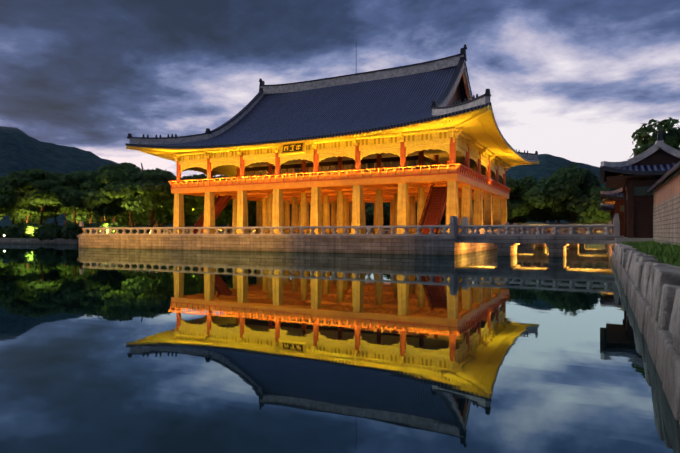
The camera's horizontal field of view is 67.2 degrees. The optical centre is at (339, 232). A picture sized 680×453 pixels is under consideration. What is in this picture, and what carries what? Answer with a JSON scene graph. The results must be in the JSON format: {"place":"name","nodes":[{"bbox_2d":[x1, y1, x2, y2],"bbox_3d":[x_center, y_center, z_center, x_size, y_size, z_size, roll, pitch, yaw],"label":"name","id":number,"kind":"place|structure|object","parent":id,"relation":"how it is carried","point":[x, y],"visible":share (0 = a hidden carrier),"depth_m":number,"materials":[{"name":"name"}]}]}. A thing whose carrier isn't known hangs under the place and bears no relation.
{"place":"outdoors","nodes":[
{"label":"outdoors","id":0,"kind":"place"},
{"bbox_2d":[77,235,530,255],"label":"stone platform","id":1,"kind":"structure","parent":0,"point":[425,245],"depth_m":42.31,"materials":[{"name":"stone"}]},
{"bbox_2d":[79,216,533,235],"bbox_3d":[2.098,-0.470,68.445,40.070,1.420,52.520,0,0,27],"label":"stone balustrade","id":2,"kind":"object","parent":1,"relation":"on","point":[83,230],"visible":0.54,"depth_m":43.53,"materials":[{"name":"stone"}]},
{"bbox_2d":[193,185,446,233],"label":"pavilion stairs","id":3,"kind":"structure","parent":1,"relation":"on","point":[436,201],"depth_m":52.95,"materials":[{"name":"wood"}]},
{"bbox_2d":[171,181,506,233],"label":"stone pillars","id":4,"kind":"structure","parent":1,"relation":"on","point":[273,209],"depth_m":59.59,"materials":[{"name":"beige stone"}]},
{"bbox_2d":[175,180,506,204],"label":"pavilion floor","id":5,"kind":"structure","parent":4,"relation":"on","point":[388,189],"depth_m":62.17,"materials":[{"name":"orange wood"}]},
{"bbox_2d":[169,163,510,200],"bbox_3d":[1.719,-5.622,68.638,36.130,1.545,30.230,0,0,27],"label":"pavilion railing","id":6,"kind":"object","parent":5,"relation":"on","point":[461,174],"visible":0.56,"depth_m":53.97,"materials":[{"name":"orange wood"}]},
{"bbox_2d":[171,127,510,185],"bbox_3d":[1.719,-7.655,68.638,36.500,4.450,30.600,0,0,27],"label":"pavilion upper frame","id":7,"kind":"object","parent":5,"relation":"on","point":[451,141],"visible":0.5,"depth_m":55.19,"materials":[{"name":"yellow wood"}]},
{"bbox_2d":[279,142,305,155],"bbox_3d":[-5.117,-9.130,55.201,3.260,1.398,0.528,0,0,27],"label":"signboard","id":8,"kind":"object","parent":7,"relation":"attached to","point":[292,149],"visible":0.94,"depth_m":55.15},
{"bbox_2d":[125,67,538,161],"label":"pavilion roof","id":9,"kind":"structure","parent":7,"relation":"on","point":[359,108],"depth_m":61.57,"materials":[{"name":"tile"}]},
{"bbox_2d":[127,44,537,158],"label":"pavilion ridges","id":10,"kind":"object","parent":9,"relation":"on","point":[439,106],"visible":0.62,"depth_m":64.26,"materials":[{"name":"tile"}]},
{"bbox_2d":[446,73,468,127],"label":"pavilion gables","id":11,"kind":"object","parent":9,"relation":"attached to","point":[456,96],"visible":0.02,"depth_m":62.90,"materials":[{"name":"wood"}]},
{"bbox_2d":[126,105,538,166],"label":"roof eaves","id":12,"kind":"object","parent":7,"relation":"on","point":[480,125],"visible":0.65,"depth_m":50.02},
{"bbox_2d":[234,149,484,178],"bbox_3d":[1.719,-7.517,68.638,35.200,4.175,29.300,0,0,27],"label":"upper-storey interior","id":13,"kind":"object","parent":5,"relation":"on","point":[348,163],"visible":0.15,"depth_m":62.72,"materials":[{"name":"wood"}]},
{"bbox_2d":[0,126,621,228],"bbox_3d":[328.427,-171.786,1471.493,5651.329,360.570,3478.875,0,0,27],"label":"mountains","id":14,"kind":"structure","parent":0,"point":[20,150],"depth_m":1510.72,"materials":[{"name":"green plant"}]},
{"bbox_2d":[0,117,679,241],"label":"trees","id":15,"kind":"object","parent":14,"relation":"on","point":[127,189],"depth_m":78.65,"materials":[{"name":"green plant"}]},
{"bbox_2d":[0,243,679,452],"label":"water","id":16,"kind":"structure","parent":0,"point":[530,348],"depth_m":6.80,"materials":[{"name":"blue liquid"}]},
{"bbox_2d":[0,238,78,243],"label":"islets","id":17,"kind":"object","parent":16,"relation":"in","point":[35,241],"visible":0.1,"depth_m":73.44,"materials":[{"name":"stone"}]},
{"bbox_2d":[0,0,679,178],"label":"sky","id":18,"kind":"structure","parent":0,"point":[571,80],"materials":[{"name":"grey"}]},
{"bbox_2d":[600,203,614,233],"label":"gate","id":19,"kind":"structure","parent":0,"point":[611,210],"depth_m":73.85,"materials":[{"name":"brown wood"}]},
{"bbox_2d":[605,242,679,423],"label":"embankments","id":20,"kind":"object","parent":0,"point":[650,285],"visible":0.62,"depth_m":6.70,"materials":[{"name":"stone"}]},
{"bbox_2d":[455,236,623,257],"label":"bridges","id":21,"kind":"structure","parent":20,"relation":"on","point":[507,245],"depth_m":34.06,"materials":[{"name":"stone"}]},
{"bbox_2d":[454,213,619,235],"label":"bridge railings","id":22,"kind":"object","parent":21,"relation":"on","point":[557,230],"visible":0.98,"depth_m":34.93,"materials":[{"name":"stone"}]},
{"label":"grass strip","id":23,"kind":"object","parent":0,"visible":0},
{"bbox_2d":[622,240,679,266],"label":"grass tufts","id":24,"kind":"object","parent":23,"relation":"on","point":[664,256],"visible":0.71,"depth_m":15.80,"materials":[{"name":"green plant"}]},
{"bbox_2d":[652,169,679,245],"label":"palace wall","id":25,"kind":"structure","parent":23,"relation":"on","point":[666,211],"depth_m":23.58,"materials":[{"name":"brick"}]},
{"bbox_2d":[647,161,679,191],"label":"palace wall tiles","id":26,"kind":"object","parent":25,"relation":"on","point":[670,172],"visible":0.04,"depth_m":22.12,"materials":[{"name":"grey tile"}]},
{"label":"ground","id":27,"kind":"structure","parent":0,"visible":0},
{"bbox_2d":[139,223,607,232],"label":"stone balustrade","id":28,"kind":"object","parent":27,"relation":"on","point":[549,231],"depth_m":109.74,"materials":[{"name":"stone"}]},
{"bbox_2d":[600,187,623,235],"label":"gate","id":29,"kind":"structure","parent":27,"relation":"on","point":[619,206],"depth_m":52.22,"materials":[{"name":"brown wood"}]},
{"bbox_2d":[603,193,623,199],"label":"gate roof","id":30,"kind":"structure","parent":29,"relation":"attached to","point":[617,195],"depth_m":51.86,"materials":[{"name":"grey tile"}]},
{"bbox_2d":[600,130,679,243],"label":"gate","id":31,"kind":"structure","parent":27,"relation":"on","point":[638,209],"depth_m":30.41,"materials":[{"name":"brown wood"}]},
{"bbox_2d":[605,163,676,179],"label":"gate roof","id":32,"kind":"structure","parent":31,"relation":"attached to","point":[659,167],"depth_m":29.91,"materials":[{"name":"tile"}]}
]}

